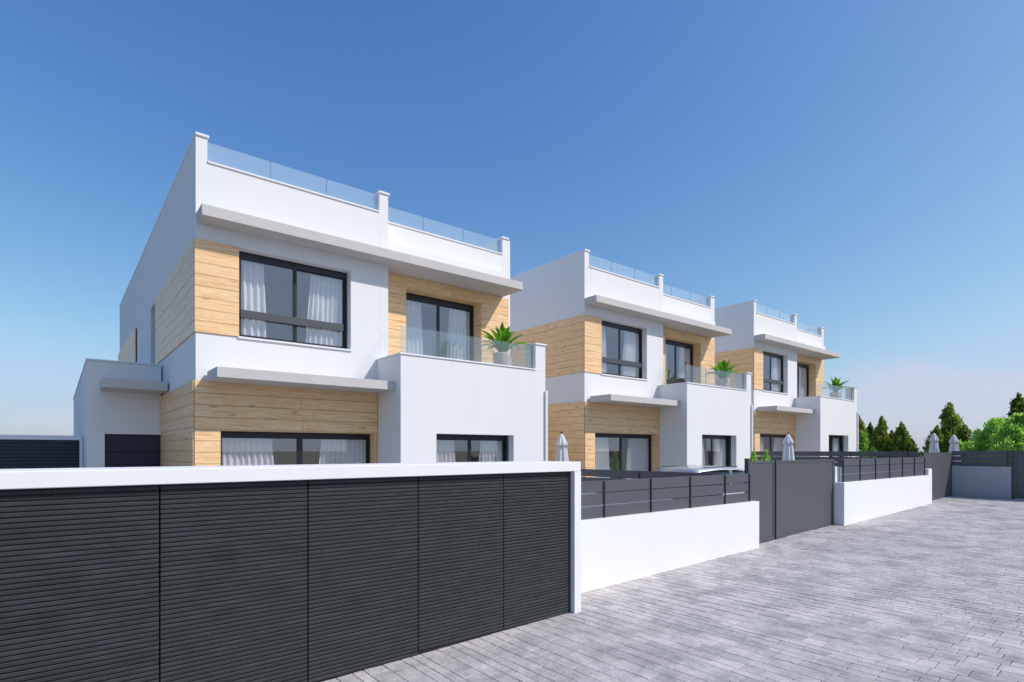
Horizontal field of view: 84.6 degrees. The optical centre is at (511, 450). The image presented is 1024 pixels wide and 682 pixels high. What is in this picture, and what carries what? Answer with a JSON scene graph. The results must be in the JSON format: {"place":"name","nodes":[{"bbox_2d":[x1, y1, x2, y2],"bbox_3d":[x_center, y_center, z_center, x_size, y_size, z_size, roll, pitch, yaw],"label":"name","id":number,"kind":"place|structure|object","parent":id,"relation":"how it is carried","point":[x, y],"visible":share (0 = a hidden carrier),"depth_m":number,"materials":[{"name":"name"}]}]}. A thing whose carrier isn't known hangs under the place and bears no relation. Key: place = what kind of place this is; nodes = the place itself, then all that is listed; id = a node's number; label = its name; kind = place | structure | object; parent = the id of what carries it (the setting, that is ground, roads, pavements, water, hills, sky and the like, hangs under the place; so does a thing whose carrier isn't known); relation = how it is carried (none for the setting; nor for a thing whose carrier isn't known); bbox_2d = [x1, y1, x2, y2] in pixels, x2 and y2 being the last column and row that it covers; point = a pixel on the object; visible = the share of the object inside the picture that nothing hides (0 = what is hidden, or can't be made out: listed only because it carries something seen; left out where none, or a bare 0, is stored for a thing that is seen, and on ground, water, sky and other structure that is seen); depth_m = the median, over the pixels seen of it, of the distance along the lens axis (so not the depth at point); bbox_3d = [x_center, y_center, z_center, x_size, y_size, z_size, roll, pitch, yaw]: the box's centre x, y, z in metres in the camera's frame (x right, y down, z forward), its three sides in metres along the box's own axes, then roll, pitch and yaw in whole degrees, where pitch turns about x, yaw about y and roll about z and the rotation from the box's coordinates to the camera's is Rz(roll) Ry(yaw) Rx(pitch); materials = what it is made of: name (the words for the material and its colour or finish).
{"place":"outdoors","nodes":[
{"label":"outdoors","id":0,"kind":"place"},
{"bbox_2d":[0,0,1023,450],"label":"sky","id":1,"kind":"structure","parent":0,"point":[854,169],"materials":[{"name":"blue"}]},
{"bbox_2d":[323,496,1023,681],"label":"street","id":2,"kind":"structure","parent":0,"point":[933,591],"depth_m":6.67,"materials":[{"name":"stone"}]},
{"bbox_2d":[0,461,580,681],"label":"gate surround","id":3,"kind":"object","parent":2,"relation":"on","point":[32,478],"visible":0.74,"depth_m":4.90,"materials":[{"name":"white paint"}]},
{"bbox_2d":[0,472,570,681],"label":"slatted gate","id":4,"kind":"structure","parent":3,"relation":"attached to","point":[301,581],"depth_m":4.82,"materials":[{"name":"metal"}]},
{"bbox_2d":[581,501,758,592],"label":"wall","id":5,"kind":"structure","parent":2,"relation":"on","point":[620,549],"depth_m":9.17,"materials":[{"name":"white paint"}]},
{"bbox_2d":[581,473,750,519],"bbox_3d":[2.570,0.722,9.420,5.517,0.556,0.046,0,0,-39],"label":"slat fence","id":6,"kind":"object","parent":5,"relation":"on","point":[605,498],"visible":0.94,"depth_m":9.32,"materials":[{"name":"metal"}]},
{"bbox_2d":[922,452,951,500],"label":"metal gate","id":7,"kind":"structure","parent":2,"relation":"on","point":[939,464],"depth_m":19.64,"materials":[{"name":"grey metal"}]},
{"bbox_2d":[952,466,1011,498],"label":"wall","id":8,"kind":"structure","parent":2,"relation":"on","point":[981,481],"depth_m":19.82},
{"bbox_2d":[952,451,1011,466],"bbox_3d":[16.617,0.274,19.951,0.046,0.548,1.670,0,0,-39],"label":"slat fence","id":9,"kind":"object","parent":8,"relation":"on","point":[962,458],"visible":1,"depth_m":19.91,"materials":[{"name":"metal"}]},
{"bbox_2d":[1012,451,1023,498],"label":"metal gate","id":10,"kind":"structure","parent":2,"relation":"on","point":[1017,474],"depth_m":19.09,"materials":[{"name":"grey metal"}]},
{"bbox_3d":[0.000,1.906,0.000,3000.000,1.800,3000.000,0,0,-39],"label":"ground","id":11,"kind":"structure","parent":0,"visible":0},
{"bbox_2d":[73,132,547,467],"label":"house","id":12,"kind":"structure","parent":11,"relation":"on","point":[192,376],"depth_m":12.08,"materials":[{"name":"white paint"}]},
{"bbox_2d":[105,434,160,466],"bbox_3d":[-8.746,0.984,12.993,1.075,2.733,0.078,0,0,-39],"label":"annex door","id":13,"kind":"structure","parent":12,"relation":"in","point":[121,450],"depth_m":12.95,"materials":[{"name":"metal"}]},
{"bbox_2d":[222,438,273,465],"bbox_3d":[-5.173,0.730,11.067,1.084,2.040,0.101,0,0,-39],"label":"curtain","id":14,"kind":"object","parent":12,"relation":"hanging from","point":[247,451],"visible":0.19,"depth_m":11.04,"materials":[{"name":"white fabric"}]},
{"bbox_2d":[241,260,265,336],"bbox_3d":[-5.101,-2.990,11.073,0.504,1.500,0.099,0,0,-39],"label":"curtain","id":15,"kind":"object","parent":12,"relation":"hanging from","point":[252,288],"visible":0.77,"depth_m":11.09,"materials":[{"name":"white fabric"}]},
{"bbox_2d":[239,251,346,348],"bbox_3d":[-4.427,-3.005,11.480,2.203,1.678,0.125,0,0,-39],"label":"window","id":16,"kind":"structure","parent":12,"relation":"in","point":[294,321],"depth_m":11.47,"materials":[{"name":"metal"}]},
{"bbox_2d":[220,431,369,465],"bbox_3d":[-4.385,0.712,11.609,3.071,2.175,0.070,0,0,-39],"label":"glass door","id":17,"kind":"structure","parent":12,"relation":"in","point":[299,437],"depth_m":11.58,"materials":[{"name":"metal"}]},
{"bbox_2d":[306,274,341,346],"bbox_3d":[-3.986,-2.990,11.977,0.806,1.500,0.102,0,0,-39],"label":"curtain","id":18,"kind":"object","parent":12,"relation":"hanging from","point":[325,300],"visible":0.85,"depth_m":11.99,"materials":[{"name":"white fabric"}]},
{"bbox_2d":[319,439,365,463],"bbox_3d":[-3.716,0.730,12.247,1.206,2.040,0.102,0,0,-39],"label":"curtain","id":19,"kind":"object","parent":12,"relation":"hanging from","point":[335,451],"visible":0.23,"depth_m":12.26,"materials":[{"name":"white fabric"}]},
{"bbox_2d":[406,300,422,354],"bbox_3d":[-2.460,-2.685,13.850,0.624,2.090,0.102,0,0,-39],"label":"curtain","id":20,"kind":"object","parent":12,"relation":"hanging from","point":[414,343],"visible":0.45,"depth_m":13.90,"materials":[{"name":"white fabric"}]},
{"bbox_2d":[406,293,473,360],"bbox_3d":[-1.874,-2.720,14.229,2.151,2.238,0.070,0,0,-39],"label":"glass door","id":21,"kind":"structure","parent":12,"relation":"in","point":[439,303],"depth_m":14.25,"materials":[{"name":"metal"}]},
{"bbox_2d":[436,440,454,461],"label":"curtain","id":22,"kind":"object","parent":12,"relation":"hanging from","point":[445,451],"visible":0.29,"depth_m":12.68,"materials":[{"name":"white fabric"}]},
{"bbox_2d":[447,308,469,360],"bbox_3d":[-1.404,-2.685,14.707,0.756,2.090,0.100,0,0,-39],"label":"curtain","id":23,"kind":"object","parent":12,"relation":"hanging from","point":[459,327],"visible":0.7,"depth_m":14.72,"materials":[{"name":"white fabric"}]},
{"bbox_2d":[436,434,505,461],"bbox_3d":[-0.989,0.309,12.990,2.128,1.361,0.070,0,0,-39],"label":"window","id":24,"kind":"structure","parent":12,"relation":"in","point":[438,436],"depth_m":12.97,"materials":[{"name":"metal"}]},
{"bbox_2d":[479,441,501,461],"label":"curtain","id":25,"kind":"object","parent":12,"relation":"hanging from","point":[490,451],"visible":0.45,"depth_m":13.52,"materials":[{"name":"white fabric"}]},
{"bbox_2d":[479,322,529,365],"bbox_3d":[-0.214,-2.365,13.979,1.354,1.570,1.258,0,0,-39],"label":"potted plant","id":26,"kind":"object","parent":12,"relation":"on","point":[502,342],"visible":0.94,"depth_m":13.79,"materials":[{"name":"green plant"}]},
{"bbox_2d":[581,493,669,507],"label":"wall","id":27,"kind":"structure","parent":11,"relation":"on","point":[617,503],"depth_m":12.72,"materials":[{"name":"white paint"}]},
{"bbox_2d":[581,469,722,498],"bbox_3d":[-0.443,0.716,16.257,0.046,0.568,14.172,0,0,-39],"label":"slat fence","id":28,"kind":"object","parent":27,"relation":"on","point":[594,473],"visible":0.11,"depth_m":12.41,"materials":[{"name":"metal"}]},
{"bbox_2d":[510,249,752,478],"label":"house","id":29,"kind":"structure","parent":11,"relation":"on","point":[565,309],"depth_m":18.07,"materials":[{"name":"paint"}]},
{"bbox_2d":[595,437,609,477],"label":"curtain","id":30,"kind":"object","parent":29,"relation":"hanging from","point":[601,454],"visible":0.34,"depth_m":17.52,"materials":[{"name":"white fabric"}]},
{"bbox_2d":[602,326,605,372],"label":"curtain","id":31,"kind":"object","parent":29,"relation":"hanging from","point":[603,349],"visible":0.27,"depth_m":17.53,"materials":[{"name":"white fabric"}]},
{"bbox_2d":[602,321,641,378],"bbox_3d":[3.420,-3.175,17.838,2.203,1.678,0.125,0,0,-39],"label":"window","id":32,"kind":"structure","parent":29,"relation":"in","point":[604,323],"depth_m":17.91,"materials":[{"name":"metal"}]},
{"bbox_2d":[595,433,650,478],"bbox_3d":[3.462,0.542,17.967,3.071,2.175,0.070,0,0,-39],"label":"glass door","id":33,"kind":"structure","parent":29,"relation":"in","point":[604,435],"depth_m":17.95,"materials":[{"name":"metal"}]},
{"bbox_2d":[622,331,638,376],"bbox_3d":[3.861,-3.160,18.336,0.806,1.500,0.102,0,0,-39],"label":"curtain","id":34,"kind":"object","parent":29,"relation":"hanging from","point":[631,348],"visible":0.89,"depth_m":18.35,"materials":[{"name":"white fabric"}]},
{"bbox_2d":[625,438,647,478],"bbox_3d":[4.131,0.560,18.606,1.206,2.040,0.102,0,0,-39],"label":"curtain","id":35,"kind":"object","parent":29,"relation":"hanging from","point":[637,455],"visible":0.52,"depth_m":18.62,"materials":[{"name":"white fabric"}]},
{"bbox_2d":[665,344,666,383],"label":"curtain","id":36,"kind":"object","parent":29,"relation":"hanging from","point":[665,364],"visible":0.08,"depth_m":20.34,"materials":[{"name":"white fabric"}]},
{"bbox_2d":[666,362,689,383],"bbox_3d":[5.562,-2.340,18.821,0.660,1.180,0.610,0,0,31],"label":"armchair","id":37,"kind":"object","parent":29,"relation":"on","point":[687,375],"visible":0.4,"depth_m":18.56,"materials":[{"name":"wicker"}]},
{"bbox_2d":[665,339,692,382],"bbox_3d":[5.973,-2.890,20.587,2.151,2.238,0.070,0,0,-39],"label":"glass door","id":38,"kind":"structure","parent":29,"relation":"in","point":[679,344],"depth_m":20.82,"materials":[{"name":"metal"}]},
{"bbox_2d":[678,347,689,379],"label":"curtain","id":39,"kind":"object","parent":29,"relation":"hanging from","point":[684,355],"visible":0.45,"depth_m":21.03,"materials":[{"name":"white fabric"}]},
{"bbox_2d":[702,439,704,464],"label":"curtain","id":40,"kind":"object","parent":29,"relation":"hanging from","point":[703,459],"visible":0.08,"depth_m":19.15,"materials":[{"name":"white fabric"}]},
{"bbox_2d":[702,435,728,465],"bbox_3d":[6.859,0.139,19.349,2.128,1.361,0.070,0,0,-39],"label":"window","id":41,"kind":"structure","parent":29,"relation":"in","point":[711,437],"depth_m":19.43,"materials":[{"name":"metal"}]},
{"bbox_2d":[713,439,725,465],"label":"curtain","id":42,"kind":"object","parent":29,"relation":"hanging from","point":[720,454],"visible":0.81,"depth_m":19.82,"materials":[{"name":"white fabric"}]},
{"bbox_2d":[706,360,738,386],"bbox_3d":[7.617,-2.535,20.347,1.258,1.570,1.354,0,0,-24],"label":"potted plant","id":43,"kind":"object","parent":29,"relation":"on","point":[721,368],"visible":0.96,"depth_m":20.17,"materials":[{"name":"green plant"}]},
{"bbox_2d":[744,458,774,541],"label":"metal gate","id":44,"kind":"structure","parent":11,"relation":"on","point":[762,473],"depth_m":11.82,"materials":[{"name":"grey metal"}]},
{"bbox_2d":[714,300,858,456],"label":"house","id":45,"kind":"structure","parent":11,"relation":"on","point":[815,419],"depth_m":24.26,"materials":[{"name":"paint"}]},
{"bbox_2d":[760,437,763,450],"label":"curtain","id":46,"kind":"object","parent":45,"relation":"hanging from","point":[761,444],"visible":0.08,"depth_m":23.79,"materials":[{"name":"white fabric"}]},
{"bbox_2d":[760,434,785,450],"bbox_3d":[11.092,0.372,24.150,3.071,2.175,0.070,0,0,-39],"label":"glass door","id":47,"kind":"structure","parent":45,"relation":"in","point":[770,436],"depth_m":24.14,"materials":[{"name":"metal"}]},
{"bbox_2d":[763,351,782,392],"bbox_3d":[11.050,-3.345,24.021,2.203,1.678,0.125,0,0,-39],"label":"window","id":48,"kind":"structure","parent":45,"relation":"in","point":[770,355],"depth_m":24.10,"materials":[{"name":"metal"}]},
{"bbox_2d":[771,357,780,391],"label":"curtain","id":49,"kind":"object","parent":45,"relation":"hanging from","point":[776,372],"visible":0.81,"depth_m":24.50,"materials":[{"name":"white fabric"}]},
{"bbox_2d":[773,437,784,450],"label":"curtain","id":50,"kind":"object","parent":45,"relation":"hanging from","point":[778,445],"visible":0.2,"depth_m":24.73,"materials":[{"name":"white fabric"}]},
{"bbox_2d":[799,367,806,396],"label":"curtain","id":51,"kind":"object","parent":45,"relation":"hanging from","point":[802,386],"visible":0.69,"depth_m":27.24,"materials":[{"name":"white fabric"}]},
{"bbox_2d":[797,363,808,396],"bbox_3d":[13.603,-3.060,26.769,2.151,2.238,0.070,0,0,-39],"label":"glass door","id":52,"kind":"structure","parent":45,"relation":"in","point":[798,364],"depth_m":26.99,"materials":[{"name":"metal"}]},
{"bbox_2d":[819,377,850,398],"bbox_3d":[15.234,-2.705,26.517,1.354,1.570,1.258,0,0,-2],"label":"potted plant","id":53,"kind":"object","parent":45,"relation":"on","point":[835,387],"visible":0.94,"depth_m":26.35,"materials":[{"name":"green plant"}]},
{"bbox_2d":[832,438,838,456],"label":"curtain","id":54,"kind":"object","parent":45,"relation":"hanging from","point":[835,444],"visible":0.47,"depth_m":25.99,"materials":[{"name":"white fabric"}]},
{"bbox_2d":[829,435,841,456],"bbox_3d":[14.488,-0.031,25.531,2.128,1.361,0.070,0,0,-39],"label":"window","id":55,"kind":"structure","parent":45,"relation":"in","point":[830,436],"depth_m":25.66,"materials":[{"name":"metal"}]},
{"bbox_2d":[859,415,869,446],"bbox_3d":[19.482,-0.329,31.600,2.176,3.550,1.963,0,0,4],"label":"conifer tree","id":56,"kind":"object","parent":11,"relation":"on","point":[862,426],"visible":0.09,"depth_m":31.38,"materials":[{"name":"green plant"}]},
{"bbox_2d":[859,430,877,456],"bbox_3d":[18.123,0.191,29.397,1.771,2.610,1.577,0,0,-39],"label":"leafy bush","id":57,"kind":"object","parent":11,"relation":"on","point":[863,443],"visible":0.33,"depth_m":29.07,"materials":[{"name":"green plant"}]},
{"bbox_2d":[866,421,874,450],"bbox_3d":[20.004,-0.121,31.552,1.755,3.115,1.704,0,0,12],"label":"conifer tree","id":58,"kind":"object","parent":11,"relation":"on","point":[869,428],"visible":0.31,"depth_m":31.48,"materials":[{"name":"green plant"}]},
{"bbox_2d":[840,467,919,481],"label":"wall","id":59,"kind":"structure","parent":11,"relation":"on","point":[841,474],"depth_m":19.42,"materials":[{"name":"white paint"}]},
{"bbox_2d":[755,451,917,466],"bbox_3d":[8.570,0.296,23.560,0.046,0.568,14.172,0,0,-39],"label":"slat fence","id":60,"kind":"object","parent":59,"relation":"on","point":[776,455],"visible":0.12,"depth_m":19.87,"materials":[{"name":"metal"}]},
{"bbox_2d":[868,416,893,456],"bbox_3d":[19.951,-0.233,30.257,1.953,3.379,1.924,0,0,-28],"label":"conifer tree","id":61,"kind":"object","parent":11,"relation":"on","point":[880,439],"visible":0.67,"depth_m":30.11,"materials":[{"name":"green plant"}]},
{"bbox_2d":[834,466,931,525],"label":"wall","id":62,"kind":"structure","parent":11,"relation":"on","point":[858,501],"depth_m":15.22,"materials":[{"name":"white paint"}]},
{"bbox_2d":[759,459,833,542],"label":"metal gate","id":63,"kind":"structure","parent":62,"relation":"attached to","point":[804,495],"depth_m":12.93,"materials":[{"name":"grey metal"}]},
{"bbox_2d":[842,457,924,481],"bbox_3d":[10.753,0.486,16.051,6.472,0.582,0.046,0,0,-39],"label":"slat fence","id":64,"kind":"object","parent":62,"relation":"on","point":[877,468],"visible":0.91,"depth_m":15.64,"materials":[{"name":"metal"}]},
{"bbox_2d":[887,430,893,442],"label":"conifer tree","id":65,"kind":"object","parent":11,"relation":"on","point":[891,433],"visible":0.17,"depth_m":30.41,"materials":[{"name":"green plant"}]},
{"bbox_2d":[888,421,920,469],"bbox_3d":[20.525,-0.075,29.440,1.904,3.063,1.962,0,0,-7],"label":"conifer tree","id":66,"kind":"object","parent":11,"relation":"on","point":[901,436],"visible":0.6,"depth_m":29.34,"materials":[{"name":"green plant"}]},
{"bbox_2d":[906,438,922,463],"bbox_3d":[21.036,0.371,29.690,1.519,2.150,1.542,0,0,-35],"label":"conifer tree","id":67,"kind":"object","parent":11,"relation":"on","point":[919,452],"visible":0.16,"depth_m":29.46,"materials":[{"name":"green plant"}]},
{"bbox_2d":[915,424,949,463],"bbox_3d":[21.114,0.061,28.125,2.065,2.803,2.004,0,0,29],"label":"conifer tree","id":68,"kind":"object","parent":11,"relation":"on","point":[941,438],"visible":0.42,"depth_m":27.95,"materials":[{"name":"green plant"}]},
{"bbox_2d":[929,432,939,452],"bbox_3d":[17.573,0.389,23.425,0.507,2.395,0.500,0,0,37],"label":"parasol","id":69,"kind":"object","parent":11,"relation":"on","point":[934,445],"visible":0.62,"depth_m":23.34,"materials":[{"name":"fabric"}]},
{"bbox_2d":[948,433,958,451],"bbox_3d":[18.121,0.424,23.068,0.511,2.325,0.500,0,0,37],"label":"parasol","id":70,"kind":"object","parent":11,"relation":"on","point":[953,442],"visible":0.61,"depth_m":22.98,"materials":[{"name":"fabric"}]},
{"bbox_2d":[938,402,970,451],"bbox_3d":[21.982,-0.525,28.403,2.672,3.942,2.632,0,0,-8],"label":"conifer tree","id":71,"kind":"object","parent":11,"relation":"on","point":[950,422],"visible":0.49,"depth_m":28.12,"materials":[{"name":"green plant"}]},
{"bbox_2d":[944,423,991,466],"bbox_3d":[22.012,0.041,27.433,2.634,2.836,2.376,0,0,41],"label":"conifer tree","id":72,"kind":"object","parent":11,"relation":"on","point":[963,431],"visible":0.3,"depth_m":27.31,"materials":[{"name":"green plant"}]},
{"bbox_2d":[964,431,993,466],"bbox_3d":[21.652,0.264,25.357,2.029,2.453,2.177,0,0,41],"label":"leafy bush","id":73,"kind":"object","parent":11,"relation":"on","point":[981,442],"visible":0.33,"depth_m":25.46,"materials":[{"name":"green plant"}]},
{"bbox_2d":[958,417,1003,466],"bbox_3d":[21.735,-0.029,25.399,2.480,3.030,2.208,0,0,21],"label":"leafy bush","id":74,"kind":"object","parent":11,"relation":"on","point":[990,425],"visible":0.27,"depth_m":25.56,"materials":[{"name":"green plant"}]},
{"bbox_2d":[984,416,1017,461],"bbox_3d":[21.216,-0.007,24.269,2.029,3.027,2.177,0,0,-20],"label":"leafy bush","id":75,"kind":"object","parent":11,"relation":"on","point":[998,437],"visible":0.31,"depth_m":24.14,"materials":[{"name":"green plant"}]},
{"bbox_2d":[993,412,1023,450],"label":"leafy bush","id":76,"kind":"object","parent":11,"relation":"on","point":[1015,425],"visible":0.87,"depth_m":23.34,"materials":[{"name":"green plant"}]},
{"bbox_2d":[1003,392,1023,421],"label":"conifer tree","id":77,"kind":"object","parent":11,"relation":"on","point":[1016,404],"visible":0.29,"depth_m":27.01,"materials":[{"name":"green plant"}]},
{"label":"yard paving","id":78,"kind":"structure","parent":0,"visible":0},
{"bbox_2d":[0,435,82,467],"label":"gate surround","id":79,"kind":"object","parent":78,"relation":"on","point":[36,437],"visible":0.74,"depth_m":13.77,"materials":[{"name":"white paint"}]},
{"bbox_2d":[0,440,78,468],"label":"slatted gate","id":80,"kind":"structure","parent":79,"relation":"attached to","point":[22,454],"depth_m":13.68,"materials":[{"name":"metal"}]},
{"bbox_2d":[555,431,568,460],"bbox_3d":[1.341,0.702,15.182,0.504,2.465,0.500,0,0,43],"label":"parasol","id":81,"kind":"object","parent":78,"relation":"on","point":[561,451],"visible":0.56,"depth_m":15.08,"materials":[{"name":"fabric"}]},
{"bbox_2d":[653,465,743,494],"bbox_3d":[5.349,1.109,14.811,4.260,1.494,2.140,0,0,-39],"label":"parked car","id":82,"kind":"object","parent":78,"relation":"on","point":[724,470],"visible":0.13,"depth_m":13.87,"materials":[{"name":"grey paint"}]},
{"bbox_2d":[749,451,757,460],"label":"shrub","id":83,"kind":"object","parent":78,"relation":"on","point":[753,456],"visible":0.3,"depth_m":17.62,"materials":[{"name":"green plant"}]},
{"bbox_2d":[761,449,769,460],"bbox_3d":[8.345,0.836,18.367,0.416,1.900,0.446,0,0,-17],"label":"shrub","id":84,"kind":"object","parent":78,"relation":"on","point":[765,455],"visible":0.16,"depth_m":18.36,"materials":[{"name":"green plant"}]},
{"bbox_2d":[782,432,794,459],"bbox_3d":[9.492,0.554,19.339,0.500,2.405,0.500,0,0,-4],"label":"parasol","id":85,"kind":"object","parent":78,"relation":"on","point":[788,450],"visible":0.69,"depth_m":19.24,"materials":[{"name":"fabric"}]}
]}

